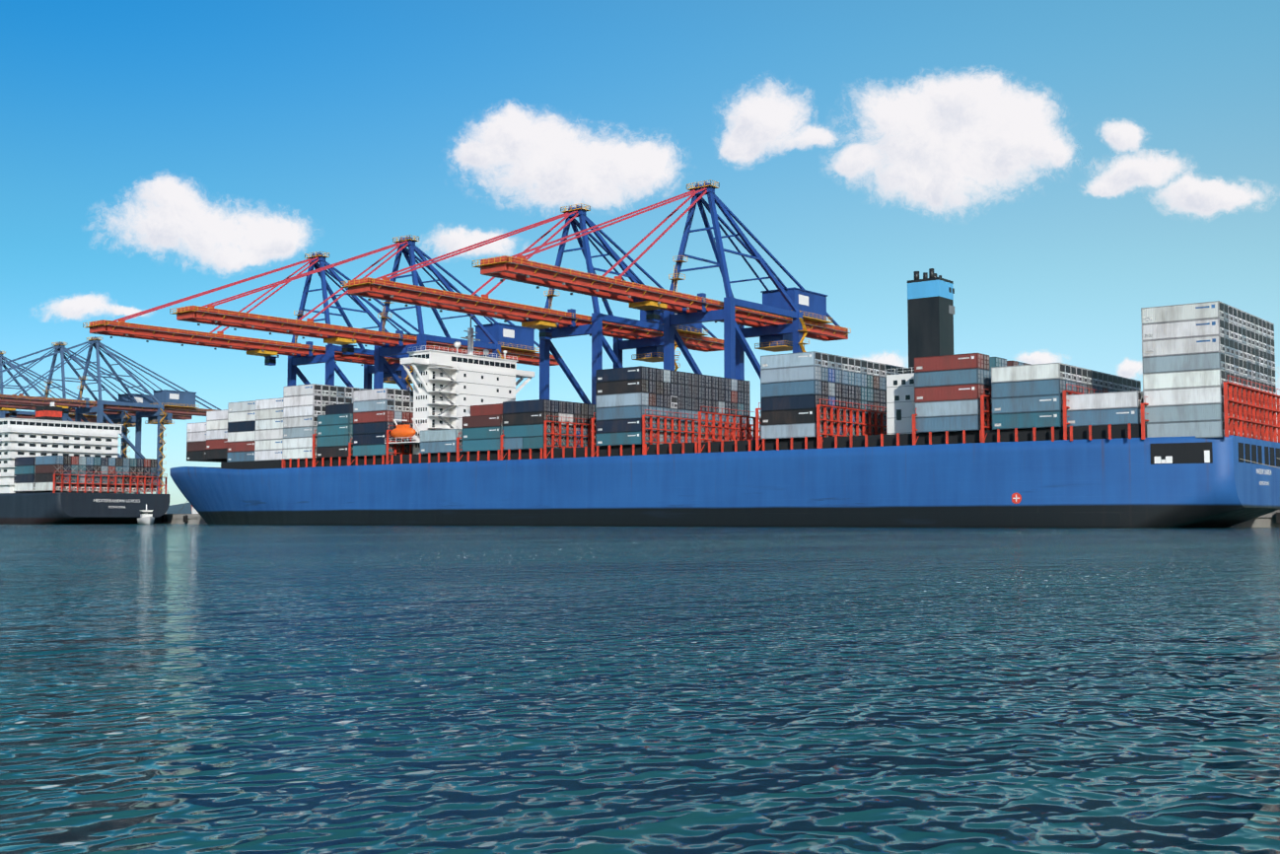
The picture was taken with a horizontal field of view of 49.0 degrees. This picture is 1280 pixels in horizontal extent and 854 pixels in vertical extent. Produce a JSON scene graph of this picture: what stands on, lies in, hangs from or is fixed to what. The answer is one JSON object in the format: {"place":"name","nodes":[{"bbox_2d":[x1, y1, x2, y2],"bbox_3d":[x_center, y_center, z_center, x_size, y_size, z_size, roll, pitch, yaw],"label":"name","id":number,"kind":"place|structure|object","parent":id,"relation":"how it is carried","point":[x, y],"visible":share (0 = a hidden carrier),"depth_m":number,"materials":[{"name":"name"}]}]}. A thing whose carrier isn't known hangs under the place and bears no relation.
{"place":"outdoors","nodes":[
{"label":"outdoors","id":0,"kind":"place"},
{"bbox_2d":[46,294,145,319],"bbox_3d":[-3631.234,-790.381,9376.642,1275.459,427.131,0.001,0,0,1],"label":"cloud","id":1,"kind":"structure","parent":0,"point":[77,307],"depth_m":9377.68,"materials":[{"name":"white"}]},
{"bbox_2d":[166,502,191,513],"bbox_3d":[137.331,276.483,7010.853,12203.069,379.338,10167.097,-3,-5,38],"label":"hills","id":2,"kind":"structure","parent":0,"point":[178,509],"depth_m":5952.78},
{"bbox_2d":[107,175,307,273],"bbox_3d":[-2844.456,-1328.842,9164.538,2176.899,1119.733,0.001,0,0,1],"label":"cloud","id":3,"kind":"structure","parent":0,"point":[169,212],"depth_m":9164.66,"materials":[{"name":"white"}]},
{"bbox_2d":[426,226,513,256],"bbox_3d":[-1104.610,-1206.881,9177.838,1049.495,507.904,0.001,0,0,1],"label":"cloud","id":4,"kind":"structure","parent":0,"point":[451,241],"depth_m":9178.04,"materials":[{"name":"white"}]},
{"bbox_2d":[453,103,678,208],"bbox_3d":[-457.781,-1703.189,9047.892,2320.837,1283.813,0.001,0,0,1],"label":"cloud","id":5,"kind":"structure","parent":0,"point":[548,160],"depth_m":9049.00,"materials":[{"name":"white"}]},
{"bbox_2d":[0,523,1279,853],"bbox_3d":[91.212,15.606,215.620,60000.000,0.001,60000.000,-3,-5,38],"label":"water","id":6,"kind":"structure","parent":0,"point":[331,689],"depth_m":11.25,"materials":[{"name":"teal liquid"}]},
{"bbox_2d":[0,492,169,524],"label":"ship hull","id":7,"kind":"object","parent":6,"relation":"on","point":[61,508],"visible":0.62,"depth_m":440.67,"materials":[{"name":"black metal"}]},
{"bbox_2d":[0,401,123,493],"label":"ship superstructure","id":8,"kind":"object","parent":7,"relation":"on","point":[47,431],"visible":0.54,"depth_m":459.74,"materials":[{"name":"white metal"}]},
{"bbox_2d":[13,455,157,493],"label":"shipping containers","id":9,"kind":"object","parent":7,"relation":"on","point":[34,473],"visible":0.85,"depth_m":443.41,"materials":[{"name":"grey metal"}]},
{"bbox_2d":[52,465,168,494],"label":"lashing bridges","id":10,"kind":"structure","parent":7,"relation":"on","point":[115,484],"depth_m":445.68,"materials":[{"name":"red metal"}]},
{"bbox_2d":[93,498,140,502],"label":"ship name lettering","id":11,"kind":"object","parent":7,"relation":"attached to","point":[96,500],"visible":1,"depth_m":442.51},
{"bbox_2d":[137,503,154,524],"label":"workboat","id":12,"kind":"object","parent":6,"relation":"on","point":[146,517],"visible":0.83,"depth_m":436.97,"materials":[{"name":"white metal"}]},
{"bbox_2d":[169,434,1279,528],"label":"ship hull","id":13,"kind":"object","parent":6,"relation":"on","point":[1111,483],"visible":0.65,"depth_m":265.45,"materials":[{"name":"blue metal"}]},
{"bbox_2d":[384,315,534,454],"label":"ship superstructure","id":14,"kind":"object","parent":13,"relation":"on","point":[450,389],"visible":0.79,"depth_m":341.22,"materials":[{"name":"white metal"}]},
{"bbox_2d":[186,300,1277,462],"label":"shipping containers","id":15,"kind":"object","parent":13,"relation":"on","point":[1194,355],"visible":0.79,"depth_m":269.74,"materials":[{"name":"grey metal"}]},
{"bbox_2d":[220,374,1279,469],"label":"lashing bridges","id":16,"kind":"structure","parent":13,"relation":"on","point":[1051,434],"depth_m":272.59,"materials":[{"name":"red metal"}]},
{"bbox_2d":[886,268,954,434],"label":"ship funnel","id":17,"kind":"object","parent":13,"relation":"on","point":[930,311],"visible":0.46,"depth_m":270.08,"materials":[{"name":"black metal"}]},
{"bbox_2d":[625,441,1279,503],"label":"blue ship fittings","id":18,"kind":"object","parent":13,"relation":"attached to","point":[1184,453],"visible":0.92,"depth_m":225.05,"materials":[{"name":"metal"}]},
{"bbox_2d":[1256,468,1271,475],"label":"ship name lettering","id":19,"kind":"object","parent":13,"relation":"attached to","point":[1264,471],"visible":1,"depth_m":233.49},
{"bbox_2d":[0,0,1279,505],"label":"sky","id":20,"kind":"structure","parent":0,"point":[347,119],"materials":[{"name":"blue"}]},
{"bbox_2d":[153,509,1279,527],"bbox_3d":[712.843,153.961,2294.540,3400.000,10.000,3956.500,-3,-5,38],"label":"quay","id":21,"kind":"structure","parent":0,"point":[1270,520],"depth_m":257.99,"materials":[{"name":"concrete"}]},
{"bbox_2d":[0,351,112,423],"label":"crane","id":22,"kind":"object","parent":21,"relation":"on","point":[32,415],"visible":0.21,"depth_m":557.00,"materials":[{"name":"blue metal"}]},
{"bbox_2d":[0,341,192,458],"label":"crane","id":23,"kind":"object","parent":21,"relation":"on","point":[126,419],"visible":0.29,"depth_m":530.62,"materials":[{"name":"blue metal"}]},
{"bbox_2d":[0,336,221,513],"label":"crane","id":24,"kind":"object","parent":21,"relation":"on","point":[164,408],"visible":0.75,"depth_m":514.16,"materials":[{"name":"blue metal"}]},
{"bbox_2d":[191,506,198,513],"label":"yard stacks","id":25,"kind":"object","parent":21,"relation":"on","point":[193,510],"depth_m":465.95,"materials":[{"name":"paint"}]},
{"bbox_2d":[82,251,419,390],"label":"crane","id":26,"kind":"object","parent":21,"relation":"on","point":[329,355],"visible":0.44,"depth_m":423.68,"materials":[{"name":"blue metal"}]},
{"bbox_2d":[169,234,562,390],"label":"crane","id":27,"kind":"object","parent":21,"relation":"on","point":[511,339],"visible":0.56,"depth_m":402.97,"materials":[{"name":"blue metal"}]},
{"bbox_2d":[340,203,723,404],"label":"crane","id":28,"kind":"object","parent":21,"relation":"on","point":[644,337],"visible":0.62,"depth_m":362.33,"materials":[{"name":"blue metal"}]},
{"bbox_2d":[472,179,851,439],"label":"crane","id":29,"kind":"object","parent":21,"relation":"on","point":[782,318],"visible":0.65,"depth_m":340.43,"materials":[{"name":"blue metal"}]},
{"bbox_2d":[182,457,1279,507],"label":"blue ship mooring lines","id":30,"kind":"object","parent":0,"point":[1240,459],"visible":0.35,"depth_m":222.87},
{"bbox_2d":[719,82,836,163],"bbox_3d":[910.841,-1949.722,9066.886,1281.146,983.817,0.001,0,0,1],"label":"cloud","id":31,"kind":"structure","parent":0,"point":[769,117],"depth_m":9068.22,"materials":[{"name":"white"}]},
{"bbox_2d":[855,352,905,367],"bbox_3d":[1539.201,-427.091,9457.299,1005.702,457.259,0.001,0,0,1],"label":"cloud","id":32,"kind":"structure","parent":0,"point":[890,359],"depth_m":9455.31,"materials":[{"name":"white"}]},
{"bbox_2d":[832,72,1073,213],"bbox_3d":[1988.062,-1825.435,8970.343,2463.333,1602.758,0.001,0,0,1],"label":"cloud","id":33,"kind":"structure","parent":0,"point":[940,145],"depth_m":8970.18,"materials":[{"name":"white"}]},
{"bbox_2d":[1017,351,1061,364],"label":"cloud","id":34,"kind":"structure","parent":0,"point":[1036,357],"depth_m":9399.96,"materials":[{"name":"white"}]},
{"bbox_2d":[1101,120,1142,151],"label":"cloud","id":35,"kind":"structure","parent":0,"point":[1124,136],"depth_m":9232.21,"materials":[{"name":"white"}]},
{"bbox_2d":[1117,358,1142,378],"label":"cloud","id":36,"kind":"structure","parent":0,"point":[1128,369],"depth_m":9470.28,"materials":[{"name":"white"}]},
{"bbox_2d":[1076,144,1185,197],"bbox_3d":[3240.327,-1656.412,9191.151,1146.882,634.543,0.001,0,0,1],"label":"cloud","id":37,"kind":"structure","parent":0,"point":[1123,174],"depth_m":9191.23,"materials":[{"name":"white"}]},
{"bbox_2d":[1156,173,1263,216],"bbox_3d":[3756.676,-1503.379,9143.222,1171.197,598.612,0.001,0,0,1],"label":"cloud","id":38,"kind":"structure","parent":0,"point":[1186,193],"depth_m":9144.49,"materials":[{"name":"white"}]}
]}

